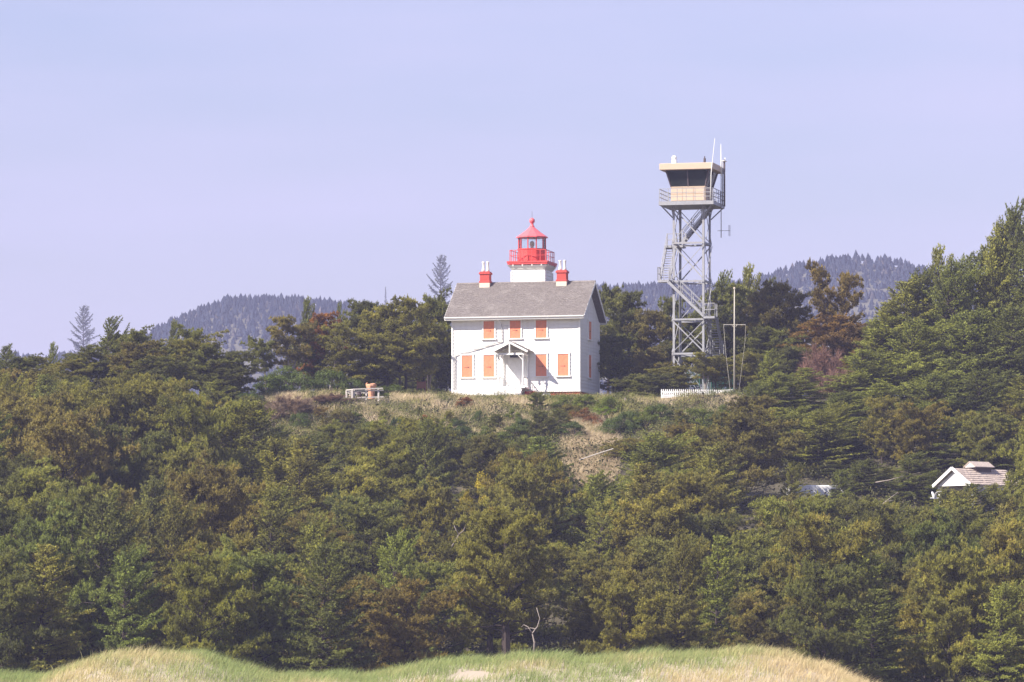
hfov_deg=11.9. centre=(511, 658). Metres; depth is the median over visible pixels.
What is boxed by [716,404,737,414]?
bush
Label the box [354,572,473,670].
pine tree
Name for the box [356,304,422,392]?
pine tree
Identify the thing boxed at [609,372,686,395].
bush
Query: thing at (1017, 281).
spruce tree
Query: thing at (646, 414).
bush
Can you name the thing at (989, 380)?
spruce tree
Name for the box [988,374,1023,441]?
spruce tree
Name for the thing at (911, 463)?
spruce tree
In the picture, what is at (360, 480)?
pine tree
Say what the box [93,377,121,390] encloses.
pine tree
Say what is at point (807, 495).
pine tree
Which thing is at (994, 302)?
spruce tree
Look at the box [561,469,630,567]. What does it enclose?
spruce tree
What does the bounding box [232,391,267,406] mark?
bush
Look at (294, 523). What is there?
pine tree
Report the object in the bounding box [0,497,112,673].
pine tree
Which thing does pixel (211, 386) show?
spruce tree
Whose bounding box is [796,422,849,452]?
spruce tree
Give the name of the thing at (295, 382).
bush
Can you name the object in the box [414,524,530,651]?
pine tree
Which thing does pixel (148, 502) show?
spruce tree
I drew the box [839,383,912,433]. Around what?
spruce tree
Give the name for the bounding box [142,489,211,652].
spruce tree
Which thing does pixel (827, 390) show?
bare bush
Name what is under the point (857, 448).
spruce tree
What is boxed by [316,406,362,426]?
bush
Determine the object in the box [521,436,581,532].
spruce tree
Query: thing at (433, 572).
pine tree
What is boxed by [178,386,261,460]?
pine tree
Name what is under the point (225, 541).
pine tree
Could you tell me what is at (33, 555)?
pine tree
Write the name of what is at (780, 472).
undergrowth
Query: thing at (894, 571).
pine tree
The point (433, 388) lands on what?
pine tree
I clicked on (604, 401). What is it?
bush
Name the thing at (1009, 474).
spruce tree
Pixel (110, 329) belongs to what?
spruce tree
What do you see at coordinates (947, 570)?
pine tree
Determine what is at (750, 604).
pine tree
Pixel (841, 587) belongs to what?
pine tree
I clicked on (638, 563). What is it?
pine tree
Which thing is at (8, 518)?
pine tree
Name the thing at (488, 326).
window
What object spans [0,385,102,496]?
pine tree
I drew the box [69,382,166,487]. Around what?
pine tree
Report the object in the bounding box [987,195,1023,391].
spruce tree
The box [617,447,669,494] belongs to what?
spruce tree
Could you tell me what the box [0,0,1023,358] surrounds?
sky
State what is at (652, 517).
pine tree
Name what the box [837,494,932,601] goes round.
pine tree
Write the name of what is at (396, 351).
pine tree
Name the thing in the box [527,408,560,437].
bush
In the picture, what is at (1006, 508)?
spruce tree
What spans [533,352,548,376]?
window
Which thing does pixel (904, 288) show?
spruce tree
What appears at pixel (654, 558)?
pine tree
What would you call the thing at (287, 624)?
pine tree
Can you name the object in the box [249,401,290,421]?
bare bush
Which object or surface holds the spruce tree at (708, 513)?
on the ground at (472, 673)
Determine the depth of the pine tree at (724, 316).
409.01 m
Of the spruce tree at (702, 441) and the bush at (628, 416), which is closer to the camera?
the spruce tree at (702, 441)
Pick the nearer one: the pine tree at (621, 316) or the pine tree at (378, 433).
the pine tree at (378, 433)
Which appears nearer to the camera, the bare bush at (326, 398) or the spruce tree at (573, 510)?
the spruce tree at (573, 510)
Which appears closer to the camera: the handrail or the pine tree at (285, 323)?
the handrail
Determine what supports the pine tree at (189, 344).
on the ground at (472, 673)
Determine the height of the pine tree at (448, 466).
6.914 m
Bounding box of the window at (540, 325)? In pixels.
[533,319,548,338]
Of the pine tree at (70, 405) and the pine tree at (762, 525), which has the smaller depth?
the pine tree at (762, 525)
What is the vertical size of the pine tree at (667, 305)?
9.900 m
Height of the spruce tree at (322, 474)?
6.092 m
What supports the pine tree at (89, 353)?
on the ground at (472, 673)
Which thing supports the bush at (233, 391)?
on the ground at (472, 673)
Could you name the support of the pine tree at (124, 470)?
on the ground at (472, 673)
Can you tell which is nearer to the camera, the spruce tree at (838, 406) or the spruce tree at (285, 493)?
the spruce tree at (285, 493)
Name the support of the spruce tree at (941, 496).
on the ground at (472, 673)
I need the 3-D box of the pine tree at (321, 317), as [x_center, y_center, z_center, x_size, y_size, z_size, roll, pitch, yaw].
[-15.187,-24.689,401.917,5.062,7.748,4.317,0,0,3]
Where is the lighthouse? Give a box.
[444,218,606,395]
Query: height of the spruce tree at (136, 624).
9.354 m
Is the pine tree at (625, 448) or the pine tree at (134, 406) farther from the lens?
the pine tree at (625, 448)
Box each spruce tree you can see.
[0,343,23,387]
[0,368,28,459]
[0,412,16,485]
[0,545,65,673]
[2,543,95,673]
[16,367,68,389]
[23,373,69,451]
[48,341,63,379]
[58,490,160,661]
[68,305,100,359]
[74,483,155,645]
[90,543,174,655]
[95,315,132,393]
[119,503,166,641]
[134,473,186,602]
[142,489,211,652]
[167,319,187,379]
[197,378,247,437]
[223,400,286,504]
[240,433,314,531]
[243,494,274,548]
[244,439,296,492]
[245,488,300,611]
[251,484,319,593]
[258,425,303,471]
[274,437,343,571]
[278,431,345,493]
[278,512,357,670]
[279,537,381,674]
[288,544,351,628]
[290,462,345,527]
[299,295,314,378]
[334,301,346,383]
[364,525,441,670]
[398,413,463,536]
[424,254,452,303]
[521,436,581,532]
[527,494,581,580]
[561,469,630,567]
[563,481,638,561]
[604,462,683,569]
[612,429,703,502]
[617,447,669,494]
[653,528,724,652]
[673,423,738,483]
[684,441,758,533]
[688,535,750,652]
[699,509,740,567]
[711,269,741,392]
[728,380,781,413]
[735,262,767,394]
[750,372,826,412]
[751,407,835,462]
[753,348,793,398]
[764,409,867,468]
[776,367,837,410]
[777,460,815,500]
[781,405,823,444]
[782,492,806,504]
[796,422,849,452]
[804,390,874,429]
[805,464,867,476]
[808,538,907,679]
[818,400,871,451]
[820,347,912,404]
[822,426,889,458]
[825,468,861,511]
[836,492,875,529]
[838,588,934,681]
[839,314,920,389]
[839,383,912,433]
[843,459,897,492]
[861,274,956,396]
[861,296,933,385]
[869,466,913,492]
[871,315,980,409]
[876,451,952,501]
[880,495,911,539]
[885,371,993,433]
[889,519,979,641]
[902,265,945,378]
[905,307,1022,411]
[907,257,1008,391]
[914,420,1001,468]
[916,469,949,505]
[921,243,954,356]
[924,487,954,551]
[936,252,982,371]
[939,487,991,550]
[941,245,1011,371]
[942,366,1022,438]
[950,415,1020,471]
[951,483,998,543]
[954,303,1023,412]
[961,579,1023,681]
[968,227,1021,385]
[972,213,1023,372]
[974,495,1023,617]
[975,482,1018,539]
[984,511,1023,652]
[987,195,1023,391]
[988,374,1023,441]
[994,468,1023,515]
[999,230,1023,388]
[1006,429,1023,470]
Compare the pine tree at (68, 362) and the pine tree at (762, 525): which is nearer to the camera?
the pine tree at (762, 525)
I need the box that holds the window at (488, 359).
[481,353,496,377]
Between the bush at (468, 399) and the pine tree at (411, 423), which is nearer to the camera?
the pine tree at (411, 423)
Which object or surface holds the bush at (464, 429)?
on the ground at (472, 673)
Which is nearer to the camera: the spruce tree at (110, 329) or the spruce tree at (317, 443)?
the spruce tree at (317, 443)
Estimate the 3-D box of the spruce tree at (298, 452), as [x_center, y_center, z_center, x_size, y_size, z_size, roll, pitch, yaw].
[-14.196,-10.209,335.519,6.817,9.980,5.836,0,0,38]
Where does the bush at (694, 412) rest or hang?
on the ground at (472, 673)
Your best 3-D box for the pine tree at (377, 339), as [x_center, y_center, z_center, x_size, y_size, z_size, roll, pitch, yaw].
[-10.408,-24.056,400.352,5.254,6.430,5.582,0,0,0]
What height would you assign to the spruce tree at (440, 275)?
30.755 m
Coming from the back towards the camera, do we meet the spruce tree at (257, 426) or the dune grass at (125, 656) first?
the spruce tree at (257, 426)
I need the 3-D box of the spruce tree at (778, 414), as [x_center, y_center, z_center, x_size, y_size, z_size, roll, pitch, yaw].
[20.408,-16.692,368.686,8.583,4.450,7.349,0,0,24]
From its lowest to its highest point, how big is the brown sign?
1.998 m
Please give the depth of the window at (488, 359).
398.52 m
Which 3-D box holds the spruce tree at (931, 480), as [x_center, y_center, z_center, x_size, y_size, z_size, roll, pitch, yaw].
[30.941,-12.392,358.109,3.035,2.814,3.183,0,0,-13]
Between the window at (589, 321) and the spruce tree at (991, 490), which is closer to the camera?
the spruce tree at (991, 490)
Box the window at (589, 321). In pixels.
[588,320,592,340]
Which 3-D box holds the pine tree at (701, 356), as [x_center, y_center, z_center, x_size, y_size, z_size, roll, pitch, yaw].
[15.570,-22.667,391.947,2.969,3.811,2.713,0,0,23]
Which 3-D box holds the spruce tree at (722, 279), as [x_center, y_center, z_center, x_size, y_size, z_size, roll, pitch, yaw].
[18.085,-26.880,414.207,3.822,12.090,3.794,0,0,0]
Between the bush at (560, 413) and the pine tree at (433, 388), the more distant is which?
the pine tree at (433, 388)
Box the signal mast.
[723,287,745,392]
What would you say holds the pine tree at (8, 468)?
on the ground at (472, 673)
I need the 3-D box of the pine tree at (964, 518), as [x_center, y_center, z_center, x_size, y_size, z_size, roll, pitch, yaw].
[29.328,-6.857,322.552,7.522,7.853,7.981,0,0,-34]
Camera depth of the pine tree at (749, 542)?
308.96 m
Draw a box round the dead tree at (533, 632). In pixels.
[525,608,539,651]
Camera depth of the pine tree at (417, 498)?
323.25 m
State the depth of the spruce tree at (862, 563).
292.23 m
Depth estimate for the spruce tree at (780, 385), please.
381.00 m
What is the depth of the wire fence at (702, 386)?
397.03 m
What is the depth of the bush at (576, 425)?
373.88 m
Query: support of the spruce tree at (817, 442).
on the ground at (472, 673)
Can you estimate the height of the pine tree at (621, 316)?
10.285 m
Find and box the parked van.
[787,485,843,498]
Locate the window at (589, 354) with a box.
[588,353,592,378]
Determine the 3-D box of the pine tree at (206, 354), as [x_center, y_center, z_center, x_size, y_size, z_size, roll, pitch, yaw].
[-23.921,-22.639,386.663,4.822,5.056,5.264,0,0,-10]
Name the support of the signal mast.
on the ground at (472, 673)
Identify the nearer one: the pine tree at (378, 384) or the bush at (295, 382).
the bush at (295, 382)
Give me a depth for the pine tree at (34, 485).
321.18 m
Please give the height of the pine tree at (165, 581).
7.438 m
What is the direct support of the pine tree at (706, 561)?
on the ground at (472, 673)
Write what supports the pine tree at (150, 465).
on the ground at (472, 673)
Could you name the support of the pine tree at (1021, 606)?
on the ground at (472, 673)
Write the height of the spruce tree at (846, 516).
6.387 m
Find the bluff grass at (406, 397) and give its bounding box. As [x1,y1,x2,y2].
[221,389,748,436]
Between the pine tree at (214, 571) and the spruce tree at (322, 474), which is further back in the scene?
the spruce tree at (322, 474)
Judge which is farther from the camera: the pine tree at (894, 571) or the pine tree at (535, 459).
the pine tree at (535, 459)
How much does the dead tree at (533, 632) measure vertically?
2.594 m
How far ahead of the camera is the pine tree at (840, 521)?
326.32 m
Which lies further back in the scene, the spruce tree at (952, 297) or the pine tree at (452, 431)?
the spruce tree at (952, 297)
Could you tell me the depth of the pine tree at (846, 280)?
402.93 m
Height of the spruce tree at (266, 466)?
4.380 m
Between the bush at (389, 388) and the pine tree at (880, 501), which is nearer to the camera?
the pine tree at (880, 501)
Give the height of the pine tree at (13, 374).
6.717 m
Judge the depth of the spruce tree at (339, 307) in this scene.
406.93 m
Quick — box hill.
[94,263,1023,396]
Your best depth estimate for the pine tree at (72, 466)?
343.93 m
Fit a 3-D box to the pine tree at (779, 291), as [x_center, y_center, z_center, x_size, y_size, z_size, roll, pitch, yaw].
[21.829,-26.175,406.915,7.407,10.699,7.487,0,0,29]
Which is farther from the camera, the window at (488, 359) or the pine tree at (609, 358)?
the pine tree at (609, 358)
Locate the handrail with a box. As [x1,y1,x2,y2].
[579,448,612,459]
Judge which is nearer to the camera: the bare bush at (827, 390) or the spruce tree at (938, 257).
the bare bush at (827, 390)
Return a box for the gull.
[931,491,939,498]
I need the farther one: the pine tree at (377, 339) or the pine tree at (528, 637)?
the pine tree at (377, 339)
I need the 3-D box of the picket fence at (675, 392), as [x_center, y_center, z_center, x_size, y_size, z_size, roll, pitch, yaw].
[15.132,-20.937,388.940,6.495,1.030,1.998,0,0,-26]
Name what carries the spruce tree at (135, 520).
on the ground at (472, 673)
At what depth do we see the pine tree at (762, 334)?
403.09 m
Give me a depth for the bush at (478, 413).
380.70 m
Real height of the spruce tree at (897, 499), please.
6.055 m
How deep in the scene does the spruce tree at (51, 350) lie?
388.85 m
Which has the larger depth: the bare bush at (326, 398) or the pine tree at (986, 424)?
the bare bush at (326, 398)
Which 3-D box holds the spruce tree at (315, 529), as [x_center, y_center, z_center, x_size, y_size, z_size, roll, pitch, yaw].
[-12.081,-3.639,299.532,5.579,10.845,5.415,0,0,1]
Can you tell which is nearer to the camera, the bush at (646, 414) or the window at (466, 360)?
the bush at (646, 414)
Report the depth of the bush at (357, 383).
396.28 m
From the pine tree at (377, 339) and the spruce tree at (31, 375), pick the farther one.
the pine tree at (377, 339)
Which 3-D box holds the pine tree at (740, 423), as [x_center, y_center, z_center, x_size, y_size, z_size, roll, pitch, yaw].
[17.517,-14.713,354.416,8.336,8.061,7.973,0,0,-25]
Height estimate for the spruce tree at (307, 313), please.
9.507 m
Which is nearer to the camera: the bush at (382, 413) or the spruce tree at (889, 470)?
the spruce tree at (889, 470)
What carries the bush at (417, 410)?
on the ground at (472, 673)
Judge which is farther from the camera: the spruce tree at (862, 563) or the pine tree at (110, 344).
the pine tree at (110, 344)
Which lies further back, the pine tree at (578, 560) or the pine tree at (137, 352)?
the pine tree at (137, 352)
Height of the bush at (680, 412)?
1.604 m
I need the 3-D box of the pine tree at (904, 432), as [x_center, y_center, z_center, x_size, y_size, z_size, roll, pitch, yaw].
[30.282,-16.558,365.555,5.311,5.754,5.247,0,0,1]
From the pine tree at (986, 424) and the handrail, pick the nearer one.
the pine tree at (986, 424)
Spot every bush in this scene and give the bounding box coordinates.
[219,384,250,401]
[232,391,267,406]
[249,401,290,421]
[250,372,282,394]
[262,365,322,395]
[264,393,328,418]
[289,411,310,429]
[310,392,354,402]
[312,366,350,395]
[312,405,329,420]
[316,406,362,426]
[337,377,377,395]
[349,411,365,423]
[374,384,404,395]
[378,409,394,419]
[389,416,408,430]
[401,389,421,394]
[408,406,423,416]
[444,410,455,424]
[446,417,470,435]
[451,424,478,442]
[454,396,472,406]
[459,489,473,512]
[463,469,491,511]
[468,426,508,441]
[470,409,486,421]
[488,413,505,428]
[501,424,532,441]
[503,408,521,420]
[510,416,533,435]
[526,392,551,410]
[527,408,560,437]
[549,395,579,410]
[551,408,573,424]
[551,420,588,438]
[559,403,581,417]
[568,407,596,420]
[572,394,599,408]
[583,415,602,425]
[590,395,623,411]
[593,403,617,415]
[595,415,634,435]
[613,409,644,432]
[630,407,659,428]
[643,403,674,421]
[671,409,687,424]
[675,405,714,426]
[702,412,726,433]
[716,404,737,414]
[793,341,845,393]
[814,369,862,397]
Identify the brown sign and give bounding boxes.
[417,380,425,393]
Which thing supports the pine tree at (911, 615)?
on the ground at (472, 673)
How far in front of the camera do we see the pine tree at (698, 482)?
332.35 m
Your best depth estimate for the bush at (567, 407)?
382.80 m
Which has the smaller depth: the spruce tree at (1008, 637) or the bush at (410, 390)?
the spruce tree at (1008, 637)
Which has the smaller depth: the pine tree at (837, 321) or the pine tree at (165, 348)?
the pine tree at (165, 348)
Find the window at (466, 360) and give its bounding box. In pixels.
[459,354,474,377]
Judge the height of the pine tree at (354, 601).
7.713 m
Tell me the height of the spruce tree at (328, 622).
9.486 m
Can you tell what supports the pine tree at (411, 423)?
on the ground at (472, 673)
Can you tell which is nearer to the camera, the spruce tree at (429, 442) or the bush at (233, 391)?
the spruce tree at (429, 442)
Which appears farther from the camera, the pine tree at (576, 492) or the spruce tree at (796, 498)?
the pine tree at (576, 492)
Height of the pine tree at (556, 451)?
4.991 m
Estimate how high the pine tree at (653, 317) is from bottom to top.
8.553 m
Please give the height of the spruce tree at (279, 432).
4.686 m
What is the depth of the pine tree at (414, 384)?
422.42 m
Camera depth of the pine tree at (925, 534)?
301.56 m
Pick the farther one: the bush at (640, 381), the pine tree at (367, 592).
the bush at (640, 381)
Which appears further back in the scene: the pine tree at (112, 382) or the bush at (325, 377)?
the bush at (325, 377)
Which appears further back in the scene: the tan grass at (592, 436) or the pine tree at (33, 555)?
the tan grass at (592, 436)
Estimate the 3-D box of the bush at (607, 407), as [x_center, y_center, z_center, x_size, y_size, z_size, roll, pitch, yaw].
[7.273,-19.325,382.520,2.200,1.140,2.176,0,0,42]
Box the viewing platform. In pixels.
[345,388,383,400]
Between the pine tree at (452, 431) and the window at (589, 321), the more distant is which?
the window at (589, 321)
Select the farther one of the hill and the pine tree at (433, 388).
the hill
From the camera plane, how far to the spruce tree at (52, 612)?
284.45 m
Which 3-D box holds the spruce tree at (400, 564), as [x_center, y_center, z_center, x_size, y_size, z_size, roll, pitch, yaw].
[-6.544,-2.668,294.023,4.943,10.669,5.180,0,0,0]
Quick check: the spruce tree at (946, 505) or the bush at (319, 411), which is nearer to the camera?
the spruce tree at (946, 505)
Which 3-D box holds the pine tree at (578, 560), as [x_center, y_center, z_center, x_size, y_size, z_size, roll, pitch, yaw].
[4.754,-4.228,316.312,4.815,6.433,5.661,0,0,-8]
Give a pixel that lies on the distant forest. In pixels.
(274, 305)
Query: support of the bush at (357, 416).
on the ground at (472, 673)
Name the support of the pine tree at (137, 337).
on the ground at (472, 673)
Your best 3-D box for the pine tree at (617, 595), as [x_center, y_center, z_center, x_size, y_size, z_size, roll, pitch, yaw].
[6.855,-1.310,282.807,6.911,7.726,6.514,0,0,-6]
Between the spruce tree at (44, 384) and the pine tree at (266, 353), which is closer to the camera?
the spruce tree at (44, 384)
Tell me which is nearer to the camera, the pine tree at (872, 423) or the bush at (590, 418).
the pine tree at (872, 423)
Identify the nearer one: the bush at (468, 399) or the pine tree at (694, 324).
the bush at (468, 399)
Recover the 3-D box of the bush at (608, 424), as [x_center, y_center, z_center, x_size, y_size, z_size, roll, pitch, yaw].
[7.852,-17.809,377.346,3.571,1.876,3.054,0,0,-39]
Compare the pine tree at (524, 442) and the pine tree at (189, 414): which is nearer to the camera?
the pine tree at (189, 414)
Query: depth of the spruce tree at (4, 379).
356.18 m
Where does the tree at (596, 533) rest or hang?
on the ground at (472, 673)
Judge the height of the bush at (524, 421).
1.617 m
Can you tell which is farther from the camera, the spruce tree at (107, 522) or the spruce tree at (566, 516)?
the spruce tree at (566, 516)
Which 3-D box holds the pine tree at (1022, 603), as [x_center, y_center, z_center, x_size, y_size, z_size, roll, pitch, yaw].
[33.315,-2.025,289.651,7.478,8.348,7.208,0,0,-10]
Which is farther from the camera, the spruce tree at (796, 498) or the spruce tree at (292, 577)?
the spruce tree at (796, 498)
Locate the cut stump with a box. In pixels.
[366,382,376,398]
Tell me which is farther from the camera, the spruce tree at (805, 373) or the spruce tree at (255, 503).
the spruce tree at (805, 373)
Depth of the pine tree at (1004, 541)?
294.67 m
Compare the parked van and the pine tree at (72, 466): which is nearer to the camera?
the pine tree at (72, 466)
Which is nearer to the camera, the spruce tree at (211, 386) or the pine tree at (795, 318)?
the spruce tree at (211, 386)
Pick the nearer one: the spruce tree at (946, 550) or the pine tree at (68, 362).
the spruce tree at (946, 550)
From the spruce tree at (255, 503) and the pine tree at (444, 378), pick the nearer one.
the spruce tree at (255, 503)
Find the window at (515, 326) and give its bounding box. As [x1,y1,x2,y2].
[507,320,522,339]
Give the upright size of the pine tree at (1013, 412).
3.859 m
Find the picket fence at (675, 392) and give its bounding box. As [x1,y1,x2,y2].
[661,389,732,396]
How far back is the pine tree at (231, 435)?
352.65 m
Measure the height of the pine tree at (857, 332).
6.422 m
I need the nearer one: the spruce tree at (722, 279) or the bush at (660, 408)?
the bush at (660, 408)
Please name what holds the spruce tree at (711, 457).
on the ground at (472, 673)
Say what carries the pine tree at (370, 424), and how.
on the ground at (472, 673)
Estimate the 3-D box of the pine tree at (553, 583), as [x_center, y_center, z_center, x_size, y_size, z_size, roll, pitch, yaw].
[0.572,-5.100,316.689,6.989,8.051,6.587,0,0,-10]
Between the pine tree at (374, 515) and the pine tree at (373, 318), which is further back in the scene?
the pine tree at (373, 318)
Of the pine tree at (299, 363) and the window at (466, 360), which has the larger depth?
the pine tree at (299, 363)
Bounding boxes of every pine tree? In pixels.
[0,367,22,389]
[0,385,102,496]
[0,399,141,534]
[0,448,59,536]
[0,486,36,669]
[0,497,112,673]
[1,352,54,386]
[3,456,101,574]
[9,376,66,418]
[11,533,38,605]
[19,356,63,379]
[38,472,128,659]
[40,356,100,387]
[41,378,113,473]
[48,520,134,642]
[51,369,99,407]
[58,428,120,479]
[62,345,115,389]
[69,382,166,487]
[72,418,173,533]
[86,333,129,377]
[87,564,187,650]
[90,478,161,573]
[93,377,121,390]
[97,340,187,388]
[103,365,162,428]
[104,324,175,378]
[111,391,179,473]
[114,341,175,372]
[114,445,170,513]
[115,354,208,392]
[117,375,210,472]
[148,384,255,511]
[149,374,196,391]
[149,448,287,599]
[152,376,198,431]
[152,543,271,660]
[157,434,253,555]
[159,329,228,375]
[169,322,203,389]
[169,528,281,654]
[176,398,265,490]
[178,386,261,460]
[183,340,240,394]
[192,475,273,555]
[196,534,296,665]
[197,357,245,385]
[197,367,248,401]
[197,548,319,674]
[220,349,264,390]
[239,335,282,385]
[259,592,320,673]
[265,314,321,378]
[272,509,377,583]
[276,333,329,383]
[278,571,399,674]
[296,311,349,388]
[311,456,409,563]
[312,421,365,443]
[313,319,371,388]
[314,345,384,388]
[315,418,355,471]
[324,488,404,589]
[328,297,383,395]
[330,497,427,598]
[339,423,405,482]
[344,420,422,472]
[345,568,448,652]
[349,436,419,533]
[354,323,414,380]
[354,376,411,395]
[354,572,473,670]
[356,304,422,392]
[364,331,441,392]
[365,416,408,468]
[367,293,443,389]
[373,373,426,393]
[388,422,482,502]
[392,557,477,658]
[394,416,455,474]
[394,473,477,589]
[410,285,451,392]
[410,417,467,475]
[411,322,450,391]
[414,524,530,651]
[416,365,450,392]
[420,304,450,389]
[428,506,479,589]
[431,330,450,392]
[435,525,534,656]
[438,496,577,654]
[441,446,493,473]
[449,538,576,654]
[450,429,525,513]
[476,453,588,587]
[476,503,492,511]
[479,447,589,565]
[495,525,568,635]
[496,434,580,501]
[523,438,566,469]
[549,543,615,633]
[560,557,696,656]
[567,485,619,532]
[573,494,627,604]
[573,570,686,658]
[595,482,725,626]
[597,331,638,392]
[599,282,640,393]
[600,289,660,390]
[600,437,659,458]
[608,392,656,396]
[608,539,708,647]
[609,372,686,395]
[614,464,682,531]
[621,344,687,390]
[622,308,687,370]
[627,530,737,650]
[641,339,692,380]
[643,364,701,390]
[644,556,751,649]
[646,474,713,525]
[651,295,699,366]
[660,418,711,468]
[660,469,748,532]
[669,314,706,388]
[670,510,754,613]
[682,280,772,382]
[682,325,745,391]
[686,351,725,391]
[694,356,735,391]
[702,425,757,463]
[706,400,819,508]
[708,584,803,650]
[712,544,790,648]
[718,351,763,389]
[719,522,814,639]
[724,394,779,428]
[727,278,822,359]
[727,490,855,649]
[729,325,808,382]
[743,274,799,345]
[745,344,812,389]
[750,492,839,533]
[755,493,839,548]
[757,502,888,667]
[765,305,821,381]
[766,556,881,680]
[775,311,875,369]
[793,494,852,531]
[804,257,864,354]
[824,325,871,379]
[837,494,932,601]
[846,494,948,607]
[851,394,904,463]
[854,498,896,518]
[861,545,938,667]
[883,397,951,468]
[888,550,1023,681]
[893,503,990,658]
[896,395,941,432]
[900,532,1022,681]
[929,495,995,571]
[946,409,994,449]
[952,407,1023,469]
[963,510,1023,675]
[987,414,1023,521]
[993,402,1023,441]
[1005,586,1023,634]
[1015,522,1023,659]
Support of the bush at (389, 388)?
on the ground at (472, 673)
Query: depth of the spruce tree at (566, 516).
329.58 m
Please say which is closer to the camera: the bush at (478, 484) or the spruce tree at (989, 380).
the bush at (478, 484)
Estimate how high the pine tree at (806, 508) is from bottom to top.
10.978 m
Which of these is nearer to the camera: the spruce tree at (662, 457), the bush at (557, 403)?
the spruce tree at (662, 457)
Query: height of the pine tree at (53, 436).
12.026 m
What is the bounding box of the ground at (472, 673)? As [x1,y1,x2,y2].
[2,395,1023,681]
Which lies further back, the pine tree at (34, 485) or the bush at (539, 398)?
the bush at (539, 398)
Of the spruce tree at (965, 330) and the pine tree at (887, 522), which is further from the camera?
the spruce tree at (965, 330)
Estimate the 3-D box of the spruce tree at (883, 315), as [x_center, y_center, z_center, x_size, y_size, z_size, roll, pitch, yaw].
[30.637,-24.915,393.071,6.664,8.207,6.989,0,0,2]
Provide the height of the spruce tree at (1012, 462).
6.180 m
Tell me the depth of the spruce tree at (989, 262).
392.05 m
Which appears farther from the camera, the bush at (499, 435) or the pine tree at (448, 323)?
the pine tree at (448, 323)
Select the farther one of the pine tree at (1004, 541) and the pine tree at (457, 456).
the pine tree at (457, 456)
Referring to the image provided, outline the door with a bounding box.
[510,358,520,386]
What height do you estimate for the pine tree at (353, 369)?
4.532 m
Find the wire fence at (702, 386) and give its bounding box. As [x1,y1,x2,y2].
[687,373,732,391]
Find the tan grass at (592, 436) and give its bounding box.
[554,408,623,486]
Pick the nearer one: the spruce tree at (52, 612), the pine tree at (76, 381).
the spruce tree at (52, 612)
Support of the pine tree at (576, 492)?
on the ground at (472, 673)
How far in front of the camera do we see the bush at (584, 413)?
381.28 m
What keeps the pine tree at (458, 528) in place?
on the ground at (472, 673)
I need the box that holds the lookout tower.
[657,140,729,394]
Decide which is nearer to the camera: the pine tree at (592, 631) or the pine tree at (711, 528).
the pine tree at (592, 631)
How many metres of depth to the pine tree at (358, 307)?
404.81 m
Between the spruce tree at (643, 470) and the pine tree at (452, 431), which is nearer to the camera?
the spruce tree at (643, 470)
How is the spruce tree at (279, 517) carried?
on the ground at (472, 673)
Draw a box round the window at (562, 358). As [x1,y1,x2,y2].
[555,352,570,376]
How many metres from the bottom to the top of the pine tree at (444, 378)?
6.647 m
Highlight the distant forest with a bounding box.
[0,250,1012,395]
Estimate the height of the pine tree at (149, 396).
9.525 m
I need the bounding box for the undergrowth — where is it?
[4,392,1023,681]
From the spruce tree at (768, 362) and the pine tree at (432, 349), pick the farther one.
the pine tree at (432, 349)
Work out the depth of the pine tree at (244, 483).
324.18 m
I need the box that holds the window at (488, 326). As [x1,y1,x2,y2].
[481,320,496,339]
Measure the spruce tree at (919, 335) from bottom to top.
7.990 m
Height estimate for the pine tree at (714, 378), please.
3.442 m
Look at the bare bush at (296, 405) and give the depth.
381.31 m
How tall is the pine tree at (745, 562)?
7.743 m
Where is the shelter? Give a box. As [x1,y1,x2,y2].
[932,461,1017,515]
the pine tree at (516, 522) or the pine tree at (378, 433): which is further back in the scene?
the pine tree at (378, 433)
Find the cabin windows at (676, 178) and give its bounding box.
[665,169,717,188]
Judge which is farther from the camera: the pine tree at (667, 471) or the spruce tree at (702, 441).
the spruce tree at (702, 441)
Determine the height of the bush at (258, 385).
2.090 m
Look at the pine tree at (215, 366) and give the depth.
387.30 m
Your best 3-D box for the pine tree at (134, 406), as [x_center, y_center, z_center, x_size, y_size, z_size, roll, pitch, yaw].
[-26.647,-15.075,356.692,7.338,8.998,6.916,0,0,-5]
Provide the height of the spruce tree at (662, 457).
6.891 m
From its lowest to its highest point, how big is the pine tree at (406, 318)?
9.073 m
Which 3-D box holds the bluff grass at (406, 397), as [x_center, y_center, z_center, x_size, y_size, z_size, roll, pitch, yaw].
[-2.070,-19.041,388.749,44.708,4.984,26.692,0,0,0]
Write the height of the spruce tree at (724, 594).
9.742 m
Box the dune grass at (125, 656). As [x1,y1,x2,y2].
[0,642,879,681]
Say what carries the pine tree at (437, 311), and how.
on the ground at (472, 673)
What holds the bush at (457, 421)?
on the ground at (472, 673)
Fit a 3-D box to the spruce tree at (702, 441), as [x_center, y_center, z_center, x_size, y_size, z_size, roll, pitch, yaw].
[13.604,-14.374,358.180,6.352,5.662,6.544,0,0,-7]
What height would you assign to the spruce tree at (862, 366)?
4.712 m
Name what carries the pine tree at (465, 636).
on the ground at (472, 673)
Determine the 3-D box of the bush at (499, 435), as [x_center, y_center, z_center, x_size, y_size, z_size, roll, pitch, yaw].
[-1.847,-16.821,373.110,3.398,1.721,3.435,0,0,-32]
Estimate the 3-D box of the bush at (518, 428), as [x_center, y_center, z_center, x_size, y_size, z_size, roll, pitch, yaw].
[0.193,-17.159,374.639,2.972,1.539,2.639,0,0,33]
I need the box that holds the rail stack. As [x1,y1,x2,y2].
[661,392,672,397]

